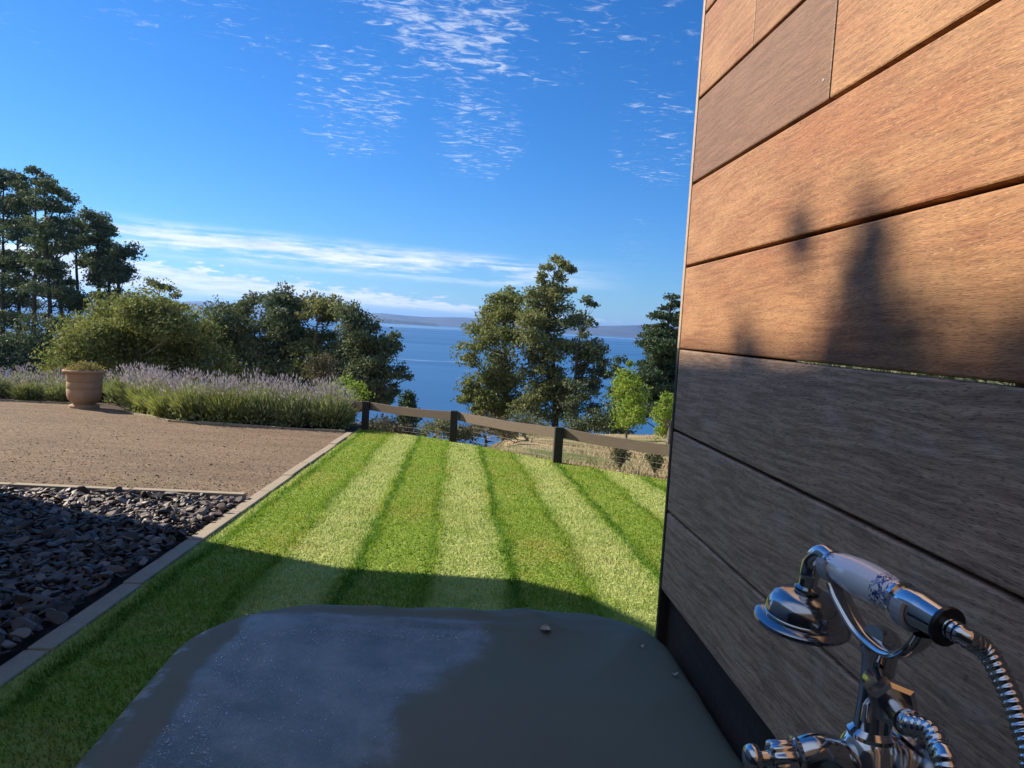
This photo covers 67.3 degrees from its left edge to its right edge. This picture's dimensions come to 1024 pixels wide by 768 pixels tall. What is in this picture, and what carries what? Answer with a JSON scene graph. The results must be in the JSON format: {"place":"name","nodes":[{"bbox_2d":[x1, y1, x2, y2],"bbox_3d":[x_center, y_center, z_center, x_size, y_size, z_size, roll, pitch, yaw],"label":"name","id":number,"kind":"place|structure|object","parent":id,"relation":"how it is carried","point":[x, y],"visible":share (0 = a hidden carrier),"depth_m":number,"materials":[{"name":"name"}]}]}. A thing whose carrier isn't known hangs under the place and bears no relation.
{"place":"outdoors","nodes":[
{"label":"outdoors","id":0,"kind":"place"},
{"bbox_2d":[0,401,344,498],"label":"gravel court","id":1,"kind":"object","parent":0,"point":[183,431],"visible":0.75,"depth_m":8.77,"materials":[{"name":"gravel"}]},
{"bbox_2d":[62,368,106,408],"bbox_3d":[-7.410,0.082,13.327,0.690,0.665,0.690,3,4,-4],"label":"garden urn","id":2,"kind":"object","parent":1,"relation":"on","point":[83,389],"visible":0.93,"depth_m":13.11,"materials":[{"name":"ceramic"}]},
{"bbox_2d":[62,360,106,370],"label":"urn plant","id":3,"kind":"object","parent":2,"relation":"in","point":[83,366],"visible":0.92,"depth_m":13.20,"materials":[{"name":"green plant"}]},
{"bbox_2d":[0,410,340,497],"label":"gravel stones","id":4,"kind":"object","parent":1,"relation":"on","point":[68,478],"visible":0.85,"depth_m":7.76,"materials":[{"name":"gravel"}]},
{"bbox_2d":[0,300,660,446],"bbox_3d":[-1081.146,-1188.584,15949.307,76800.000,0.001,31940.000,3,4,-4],"label":"sea","id":5,"kind":"structure","parent":0,"point":[432,385],"depth_m":661.04,"materials":[{"name":"liquid"}]},
{"bbox_2d":[391,358,534,366],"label":"water lane","id":6,"kind":"structure","parent":5,"relation":"on","point":[432,361],"depth_m":697.86,"materials":[{"name":"liquid"}]},
{"bbox_2d":[0,429,666,767],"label":"lawn","id":7,"kind":"structure","parent":0,"point":[45,744],"depth_m":4.55,"materials":[{"name":"plant"}]},
{"bbox_2d":[655,0,1023,767],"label":"timber wall","id":8,"kind":"structure","parent":7,"relation":"on","point":[857,186],"depth_m":0.73,"materials":[{"name":"brown wood"}]},
{"bbox_2d":[742,557,933,767],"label":"bath mixer","id":9,"kind":"object","parent":8,"relation":"attached to","point":[872,736],"visible":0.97,"depth_m":0.47,"materials":[{"name":"silver metal"}]},
{"bbox_2d":[754,544,965,646],"bbox_3d":[0.209,0.142,0.490,0.065,0.067,0.161,3,4,-4],"label":"hand shower","id":10,"kind":"object","parent":9,"relation":"attached to","point":[803,610],"visible":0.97,"depth_m":0.51,"materials":[{"name":"silver metal"}]},
{"bbox_2d":[895,618,1023,767],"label":"shower hose","id":11,"kind":"object","parent":9,"relation":"attached to","point":[940,749],"visible":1,"depth_m":0.39,"materials":[{"name":"silver metal"}]},
{"bbox_2d":[28,302,641,339],"bbox_3d":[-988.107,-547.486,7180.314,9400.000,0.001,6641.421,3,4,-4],"label":"hills","id":12,"kind":"structure","parent":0,"point":[407,326],"depth_m":6524.63,"materials":[{"name":"blue"}]},
{"bbox_2d":[0,0,703,325],"label":"sky","id":13,"kind":"structure","parent":0,"point":[420,158],"materials":[{"name":"blue"}]},
{"bbox_2d":[39,301,678,337],"bbox_3d":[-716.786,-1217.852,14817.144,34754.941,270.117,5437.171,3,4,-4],"label":"hills","id":14,"kind":"structure","parent":0,"point":[631,331],"depth_m":13727.45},
{"bbox_2d":[372,318,439,326],"bbox_3d":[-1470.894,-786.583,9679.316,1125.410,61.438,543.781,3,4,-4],"label":"headland","id":15,"kind":"structure","parent":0,"point":[390,321],"depth_m":9575.28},
{"bbox_2d":[74,605,744,767],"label":"bath cover","id":16,"kind":"object","parent":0,"point":[516,688],"visible":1,"depth_m":1.04,"materials":[{"name":"plastic"}]},
{"bbox_2d":[137,614,490,767],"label":"water droplets","id":17,"kind":"object","parent":16,"relation":"on","point":[281,685],"visible":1,"depth_m":1.05,"materials":[{"name":"white"}]},
{"bbox_2d":[481,433,668,479],"bbox_3d":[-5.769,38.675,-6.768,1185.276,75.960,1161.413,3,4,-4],"label":"ground","id":18,"kind":"structure","parent":0,"point":[551,440],"depth_m":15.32,"materials":[{"name":"plant"}]},
{"bbox_2d":[0,218,14,336],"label":"gum tree","id":19,"kind":"object","parent":18,"relation":"on","point":[7,278],"visible":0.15,"depth_m":92.70,"materials":[{"name":"green plant"}]},
{"bbox_2d":[0,168,33,374],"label":"gum tree","id":20,"kind":"object","parent":18,"relation":"on","point":[5,175],"visible":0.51,"depth_m":85.31,"materials":[{"name":"green plant"}]},
{"bbox_2d":[0,181,47,336],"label":"gum tree","id":21,"kind":"object","parent":18,"relation":"on","point":[24,304],"visible":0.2,"depth_m":93.27,"materials":[{"name":"green plant"}]},
{"bbox_2d":[0,315,71,379],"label":"dark bush","id":22,"kind":"object","parent":18,"relation":"on","point":[14,352],"visible":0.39,"depth_m":75.21,"materials":[{"name":"green plant"}]},
{"bbox_2d":[0,399,71,403],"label":"hedge edging","id":23,"kind":"object","parent":18,"relation":"on","point":[14,400],"visible":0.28,"depth_m":13.82,"materials":[{"name":"stone"}]},
{"bbox_2d":[0,165,73,343],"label":"gum tree","id":24,"kind":"object","parent":18,"relation":"on","point":[13,233],"visible":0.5,"depth_m":81.77,"materials":[{"name":"green plant"}]},
{"bbox_2d":[13,176,78,379],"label":"gum tree","id":25,"kind":"object","parent":18,"relation":"on","point":[55,226],"visible":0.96,"depth_m":75.64,"materials":[{"name":"green plant"}]},
{"bbox_2d":[21,189,92,337],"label":"gum tree","id":26,"kind":"object","parent":18,"relation":"on","point":[74,231],"visible":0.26,"depth_m":88.43,"materials":[{"name":"green plant"}]},
{"bbox_2d":[43,220,94,319],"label":"gum tree","id":27,"kind":"object","parent":18,"relation":"on","point":[78,261],"visible":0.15,"depth_m":94.65,"materials":[{"name":"green plant"}]},
{"bbox_2d":[53,205,128,329],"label":"gum tree","id":28,"kind":"object","parent":18,"relation":"on","point":[100,227],"visible":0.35,"depth_m":83.49,"materials":[{"name":"green plant"}]},
{"bbox_2d":[80,226,134,381],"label":"gum tree","id":29,"kind":"object","parent":18,"relation":"on","point":[91,277],"visible":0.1,"depth_m":90.06,"materials":[{"name":"green plant"}]},
{"bbox_2d":[87,240,151,377],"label":"gum tree","id":30,"kind":"object","parent":18,"relation":"on","point":[119,269],"visible":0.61,"depth_m":80.55,"materials":[{"name":"green plant"}]},
{"bbox_2d":[0,495,239,665],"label":"rock bed soil","id":31,"kind":"object","parent":18,"relation":"on","point":[27,642],"depth_m":3.77,"materials":[{"name":"soil"}]},
{"bbox_2d":[1,596,14,608],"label":"slate rock","id":32,"kind":"object","parent":31,"relation":"on","point":[7,602],"visible":1,"depth_m":3.38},
{"bbox_2d":[1,640,16,648],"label":"slate rock","id":33,"kind":"object","parent":31,"relation":"on","point":[7,644],"visible":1,"depth_m":2.94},
{"bbox_2d":[9,627,31,638],"bbox_3d":[-1.956,0.995,3.073,0.076,0.027,0.064,4,4,4],"label":"slate rock","id":34,"kind":"object","parent":31,"relation":"on","point":[22,633],"visible":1,"depth_m":3.06,"materials":[{"name":"stone"}]},
{"bbox_2d":[14,596,32,603],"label":"slate rock","id":35,"kind":"object","parent":31,"relation":"on","point":[21,599],"visible":0.92,"depth_m":3.46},
{"bbox_2d":[11,617,37,631],"bbox_3d":[-2.000,0.991,3.143,0.089,0.062,0.083,4,4,12],"label":"slate rock","id":36,"kind":"object","parent":31,"relation":"on","point":[17,622],"visible":0.75,"depth_m":3.14,"materials":[{"name":"stone"}]},
{"bbox_2d":[28,540,43,548],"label":"slate rock","id":37,"kind":"object","parent":31,"relation":"on","point":[34,543],"visible":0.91,"depth_m":4.38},
{"bbox_2d":[41,528,54,538],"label":"slate rock","id":38,"kind":"object","parent":31,"relation":"on","point":[47,533],"visible":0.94,"depth_m":4.57,"materials":[{"name":"stone"}]},
{"bbox_2d":[44,599,63,609],"bbox_3d":[-2.015,0.977,3.397,0.057,0.022,0.103,48,13,7],"label":"slate rock","id":39,"kind":"object","parent":31,"relation":"on","point":[54,603],"visible":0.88,"depth_m":3.39,"materials":[{"name":"stone"}]},
{"bbox_2d":[46,610,68,623],"bbox_3d":[-1.955,0.996,3.298,0.067,0.045,0.096,23,-10,39],"label":"slate rock","id":40,"kind":"object","parent":31,"relation":"on","point":[56,617],"visible":1,"depth_m":3.29,"materials":[{"name":"stone"}]},
{"bbox_2d":[57,606,74,614],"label":"slate rock","id":41,"kind":"object","parent":31,"relation":"on","point":[66,609],"visible":0.55,"depth_m":3.38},
{"bbox_2d":[69,574,82,583],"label":"slate rock","id":42,"kind":"object","parent":31,"relation":"on","point":[75,579],"visible":0.8,"depth_m":3.80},
{"bbox_2d":[76,579,91,587],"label":"slate rock","id":43,"kind":"object","parent":31,"relation":"on","point":[82,583],"visible":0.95,"depth_m":3.71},
{"bbox_2d":[77,548,93,558],"bbox_3d":[-2.383,0.948,4.301,0.091,0.054,0.092,-36,-22,27],"label":"slate rock","id":44,"kind":"object","parent":31,"relation":"on","point":[87,550],"visible":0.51,"depth_m":4.28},
{"bbox_2d":[0,485,236,641],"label":"slate rocks mass","id":45,"kind":"object","parent":31,"relation":"on","point":[30,506],"visible":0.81,"depth_m":4.87,"materials":[{"name":"stone"}]},
{"bbox_2d":[8,609,22,618],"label":"slate rock","id":46,"kind":"object","parent":45,"relation":"on","point":[14,614],"visible":0.85,"depth_m":3.29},
{"bbox_2d":[20,604,46,612],"bbox_3d":[-2.090,0.985,3.361,0.086,0.034,0.102,-22,-28,30],"label":"slate rock","id":47,"kind":"object","parent":45,"relation":"on","point":[39,607],"visible":0.81,"depth_m":3.34,"materials":[{"name":"stone"}]},
{"bbox_2d":[31,594,49,602],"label":"slate rock","id":48,"kind":"object","parent":45,"relation":"on","point":[42,598],"visible":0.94,"depth_m":3.49,"materials":[{"name":"stone"}]},
{"bbox_2d":[51,573,65,583],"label":"slate rock","id":49,"kind":"object","parent":45,"relation":"on","point":[59,578],"visible":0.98,"depth_m":3.78,"materials":[{"name":"stone"}]},
{"bbox_2d":[74,534,91,542],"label":"slate rock","id":50,"kind":"object","parent":45,"relation":"on","point":[82,538],"visible":0.99,"depth_m":4.53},
{"bbox_2d":[99,571,113,578],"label":"slate rock","id":51,"kind":"object","parent":45,"relation":"on","point":[104,574],"visible":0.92,"depth_m":3.87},
{"bbox_2d":[106,565,126,572],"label":"slate rock","id":52,"kind":"object","parent":45,"relation":"on","point":[116,569],"visible":0.91,"depth_m":3.97,"materials":[{"name":"stone"}]},
{"bbox_2d":[195,506,209,514],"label":"slate rock","id":53,"kind":"object","parent":45,"relation":"on","point":[203,510],"visible":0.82,"depth_m":5.47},
{"bbox_2d":[121,531,137,543],"bbox_3d":[-2.315,0.940,4.654,0.099,0.083,0.065,1,5,-28],"label":"slate rock","id":54,"kind":"object","parent":31,"relation":"on","point":[132,534],"visible":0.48,"depth_m":4.66,"materials":[{"name":"stone"}]},
{"label":"slate rock","id":55,"kind":"object","parent":31,"relation":"on","visible":0},
{"bbox_2d":[103,509,120,518],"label":"slate rock","id":56,"kind":"object","parent":55,"relation":"on","point":[114,512],"visible":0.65,"depth_m":5.23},
{"bbox_2d":[0,482,246,502],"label":"rock bed edging","id":57,"kind":"object","parent":18,"relation":"on","point":[20,486],"visible":0.35,"depth_m":6.11,"materials":[{"name":"stone"}]},
{"bbox_2d":[27,276,247,385],"bbox_3d":[-19.811,-1.742,42.055,9.557,8.079,10.235,4,4,7],"label":"olive tree","id":58,"kind":"object","parent":18,"relation":"on","point":[154,331],"visible":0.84,"depth_m":39.35,"materials":[{"name":"green plant"}]},
{"bbox_2d":[142,277,189,310],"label":"gum sapling","id":59,"kind":"object","parent":18,"relation":"on","point":[161,286],"visible":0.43,"depth_m":44.94,"materials":[{"name":"green plant"}]},
{"bbox_2d":[0,432,352,687],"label":"stone kerb","id":60,"kind":"structure","parent":18,"relation":"on","point":[57,637],"depth_m":3.83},
{"bbox_2d":[3,396,360,432],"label":"hedge bed soil","id":61,"kind":"structure","parent":18,"relation":"on","point":[105,404],"depth_m":12.86,"materials":[{"name":"soil"}]},
{"bbox_2d":[0,369,20,398],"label":"lavender bush","id":62,"kind":"object","parent":61,"relation":"on","point":[6,386],"visible":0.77,"depth_m":14.11,"materials":[{"name":"purple plant"}]},
{"bbox_2d":[0,362,46,384],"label":"lavender bush","id":63,"kind":"object","parent":61,"relation":"on","point":[25,374],"visible":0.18,"depth_m":14.92,"materials":[{"name":"purple plant"}]},
{"bbox_2d":[2,374,49,400],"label":"lavender bush","id":64,"kind":"object","parent":61,"relation":"on","point":[26,391],"visible":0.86,"depth_m":14.02,"materials":[{"name":"green plant"}]},
{"bbox_2d":[36,367,65,387],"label":"lavender bush","id":65,"kind":"object","parent":61,"relation":"on","point":[52,380],"visible":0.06,"depth_m":14.85,"materials":[{"name":"purple plant"}]},
{"bbox_2d":[39,374,69,401],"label":"lavender bush","id":66,"kind":"object","parent":61,"relation":"on","point":[56,392],"visible":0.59,"depth_m":14.06,"materials":[{"name":"green plant"}]},
{"bbox_2d":[100,372,117,400],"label":"lavender bush","id":67,"kind":"object","parent":61,"relation":"on","point":[102,398],"visible":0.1,"depth_m":15.04,"materials":[{"name":"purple plant"}]},
{"bbox_2d":[102,361,146,404],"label":"lavender bush","id":68,"kind":"object","parent":61,"relation":"on","point":[112,396],"visible":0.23,"depth_m":14.44,"materials":[{"name":"green plant"}]},
{"bbox_2d":[111,362,168,404],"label":"lavender bush","id":69,"kind":"object","parent":61,"relation":"on","point":[121,387],"visible":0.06,"depth_m":14.30,"materials":[{"name":"purple plant"}]},
{"bbox_2d":[117,366,163,411],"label":"lavender bush","id":70,"kind":"object","parent":61,"relation":"on","point":[122,396],"visible":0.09,"depth_m":13.22,"materials":[{"name":"purple plant"}]},
{"bbox_2d":[121,367,178,412],"bbox_3d":[-6.164,0.092,13.209,1.074,0.837,1.057,3,4,-4],"label":"lavender bush","id":71,"kind":"object","parent":61,"relation":"on","point":[131,392],"visible":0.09,"depth_m":13.01,"materials":[{"name":"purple plant"}]},
{"bbox_2d":[125,364,179,389],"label":"lavender bush","id":72,"kind":"object","parent":61,"relation":"on","point":[156,368],"visible":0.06,"depth_m":14.10,"materials":[{"name":"purple plant"}]},
{"bbox_2d":[129,370,183,414],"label":"lavender bush","id":73,"kind":"object","parent":61,"relation":"on","point":[138,402],"visible":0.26,"depth_m":12.73,"materials":[{"name":"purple plant"}]},
{"bbox_2d":[140,375,196,419],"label":"lavender bush","id":74,"kind":"object","parent":61,"relation":"on","point":[156,406],"visible":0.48,"depth_m":12.24,"materials":[{"name":"green plant"}]},
{"bbox_2d":[159,367,218,389],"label":"lavender bush","id":75,"kind":"object","parent":61,"relation":"on","point":[189,377],"visible":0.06,"depth_m":13.17,"materials":[{"name":"purple plant"}]},
{"bbox_2d":[162,368,231,420],"bbox_3d":[-5.008,0.169,12.295,1.102,0.873,1.094,3,4,-4],"label":"lavender bush","id":76,"kind":"object","parent":61,"relation":"on","point":[184,407],"visible":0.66,"depth_m":12.04,"materials":[{"name":"green plant"}]},
{"bbox_2d":[196,369,246,393],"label":"lavender bush","id":77,"kind":"object","parent":61,"relation":"on","point":[213,372],"visible":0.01,"depth_m":13.12,"materials":[{"name":"purple plant"}]},
{"bbox_2d":[194,375,255,423],"bbox_3d":[-4.529,0.243,12.254,1.094,0.784,1.052,3,4,-4],"label":"lavender bush","id":78,"kind":"object","parent":61,"relation":"on","point":[223,409],"visible":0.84,"depth_m":12.02,"materials":[{"name":"green plant"}]},
{"bbox_2d":[222,368,281,395],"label":"lavender bush","id":79,"kind":"object","parent":61,"relation":"on","point":[251,379],"visible":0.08,"depth_m":12.94,"materials":[{"name":"purple plant"}]},
{"bbox_2d":[233,373,296,425],"bbox_3d":[-3.970,0.237,12.338,1.118,0.856,1.156,3,4,-4],"label":"lavender bush","id":80,"kind":"object","parent":61,"relation":"on","point":[259,410],"visible":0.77,"depth_m":12.10,"materials":[{"name":"green plant"}]},
{"bbox_2d":[262,372,314,396],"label":"lavender bush","id":81,"kind":"object","parent":61,"relation":"on","point":[287,379],"visible":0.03,"depth_m":13.03,"materials":[{"name":"purple plant"}]},
{"bbox_2d":[264,378,324,427],"bbox_3d":[-3.477,0.293,12.347,1.057,0.798,1.090,4,4,13],"label":"lavender bush","id":82,"kind":"object","parent":61,"relation":"on","point":[291,412],"visible":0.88,"depth_m":12.09,"materials":[{"name":"green plant"}]},
{"bbox_2d":[302,373,355,409],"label":"lavender bush","id":83,"kind":"object","parent":61,"relation":"on","point":[317,380],"visible":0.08,"depth_m":13.02,"materials":[{"name":"purple plant"}]},
{"bbox_2d":[302,381,361,429],"bbox_3d":[-2.901,0.334,12.387,1.054,0.783,1.000,3,4,-4],"label":"lavender bush","id":84,"kind":"object","parent":61,"relation":"on","point":[331,413],"visible":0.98,"depth_m":12.20,"materials":[{"name":"green plant"}]},
{"bbox_2d":[198,290,265,388],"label":"gum tree","id":85,"kind":"object","parent":18,"relation":"on","point":[233,313],"visible":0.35,"depth_m":58.89,"materials":[{"name":"green plant"}]},
{"bbox_2d":[124,408,345,432],"bbox_3d":[-4.798,0.642,12.180,4.467,0.192,0.941,5,4,20],"label":"hedge edging stone","id":86,"kind":"object","parent":18,"relation":"on","point":[222,423],"visible":0.36,"depth_m":11.82,"materials":[{"name":"stone"}]},
{"bbox_2d":[231,281,321,393],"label":"gum tree","id":87,"kind":"object","parent":18,"relation":"on","point":[280,325],"visible":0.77,"depth_m":57.28,"materials":[{"name":"green plant"}]},
{"bbox_2d":[279,290,347,392],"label":"gum tree","id":88,"kind":"object","parent":18,"relation":"on","point":[324,307],"visible":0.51,"depth_m":56.46,"materials":[{"name":"green plant"}]},
{"bbox_2d":[298,352,347,390],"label":"brown bush","id":89,"kind":"object","parent":18,"relation":"on","point":[322,366],"visible":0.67,"depth_m":29.45,"materials":[{"name":"grey plant"}]},
{"bbox_2d":[318,374,374,401],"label":"bright bush","id":90,"kind":"object","parent":18,"relation":"on","point":[360,392],"visible":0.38,"depth_m":18.69,"materials":[{"name":"green plant"}]},
{"bbox_2d":[329,299,414,421],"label":"gum tree","id":91,"kind":"object","parent":18,"relation":"on","point":[371,368],"visible":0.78,"depth_m":53.11,"materials":[{"name":"green plant"}]},
{"bbox_2d":[353,413,422,434],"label":"scrub bush","id":92,"kind":"object","parent":18,"relation":"on","point":[381,425],"visible":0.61,"depth_m":17.34,"materials":[{"name":"green plant"}]},
{"bbox_2d":[391,388,422,435],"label":"cypress","id":93,"kind":"object","parent":18,"relation":"on","point":[408,398],"visible":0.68,"depth_m":61.53,"materials":[{"name":"green plant"}]},
{"bbox_2d":[411,419,474,439],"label":"scrub bush","id":94,"kind":"object","parent":18,"relation":"on","point":[438,428],"visible":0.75,"depth_m":17.92,"materials":[{"name":"green plant"}]},
{"bbox_2d":[271,387,669,475],"bbox_3d":[0.495,0.950,9.973,11.830,1.071,0.667,7,5,39],"label":"post and rail fence","id":95,"kind":"object","parent":18,"relation":"on","point":[558,434],"visible":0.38,"depth_m":10.26,"materials":[{"name":"brown wood"}]},
{"bbox_2d":[445,410,518,447],"bbox_3d":[-0.691,1.079,18.287,1.829,1.206,4.008,3,4,-4],"label":"scrub bush","id":96,"kind":"object","parent":18,"relation":"on","point":[474,429],"visible":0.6,"depth_m":18.02,"materials":[{"name":"green plant"}]},
{"bbox_2d":[449,285,533,441],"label":"gum tree","id":97,"kind":"object","parent":18,"relation":"on","point":[499,380],"visible":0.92,"depth_m":64.92,"materials":[{"name":"green plant"}]},
{"bbox_2d":[492,409,551,441],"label":"scrub bush","id":98,"kind":"object","parent":18,"relation":"on","point":[523,419],"visible":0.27,"depth_m":18.32,"materials":[{"name":"green plant"}]},
{"bbox_2d":[505,253,589,426],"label":"gum tree","id":99,"kind":"object","parent":18,"relation":"on","point":[538,322],"visible":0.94,"depth_m":61.51,"materials":[{"name":"green plant"}]},
{"bbox_2d":[555,295,617,429],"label":"gum tree","id":100,"kind":"object","parent":18,"relation":"on","point":[591,351],"visible":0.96,"depth_m":59.11,"materials":[{"name":"green plant"}]},
{"bbox_2d":[561,407,636,434],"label":"dark bush","id":101,"kind":"object","parent":18,"relation":"on","point":[597,421],"visible":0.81,"depth_m":47.83,"materials":[{"name":"green plant"}]},
{"bbox_2d":[596,355,627,433],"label":"dark bush","id":102,"kind":"object","parent":18,"relation":"on","point":[618,359],"visible":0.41,"depth_m":46.48,"materials":[{"name":"green plant"}]},
{"bbox_2d":[606,447,633,468],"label":"young shrub","id":103,"kind":"object","parent":18,"relation":"on","point":[617,458],"visible":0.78,"depth_m":9.79,"materials":[{"name":"green plant"}]},
{"bbox_2d":[606,360,652,438],"bbox_3d":[3.714,0.607,24.061,1.455,2.911,3.099,3,4,-4],"label":"young tree","id":104,"kind":"object","parent":18,"relation":"on","point":[626,382],"visible":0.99,"depth_m":23.61,"materials":[{"name":"green plant"}]},
{"bbox_2d":[643,452,667,471],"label":"young shrub","id":105,"kind":"object","parent":18,"relation":"on","point":[655,464],"visible":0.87,"depth_m":9.20,"materials":[{"name":"green plant"}]},
{"bbox_2d":[632,293,688,427],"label":"pine tree","id":106,"kind":"object","parent":18,"relation":"on","point":[658,342],"visible":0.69,"depth_m":43.67,"materials":[{"name":"green plant"}]},
{"bbox_2d":[649,390,673,444],"bbox_3d":[4.125,0.951,19.971,0.968,1.604,4.077,5,4,17],"label":"young tree","id":107,"kind":"object","parent":18,"relation":"on","point":[663,409],"visible":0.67,"depth_m":19.30,"materials":[{"name":"green plant"}]},
{"bbox_2d":[797,361,1014,385],"bbox_3d":[4.109,0.514,8.984,4.481,2.110,12.970,6,5,31],"label":"garden hedge","id":108,"kind":"object","parent":18,"relation":"on","point":[976,380],"visible":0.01,"depth_m":6.53,"materials":[{"name":"plant"}]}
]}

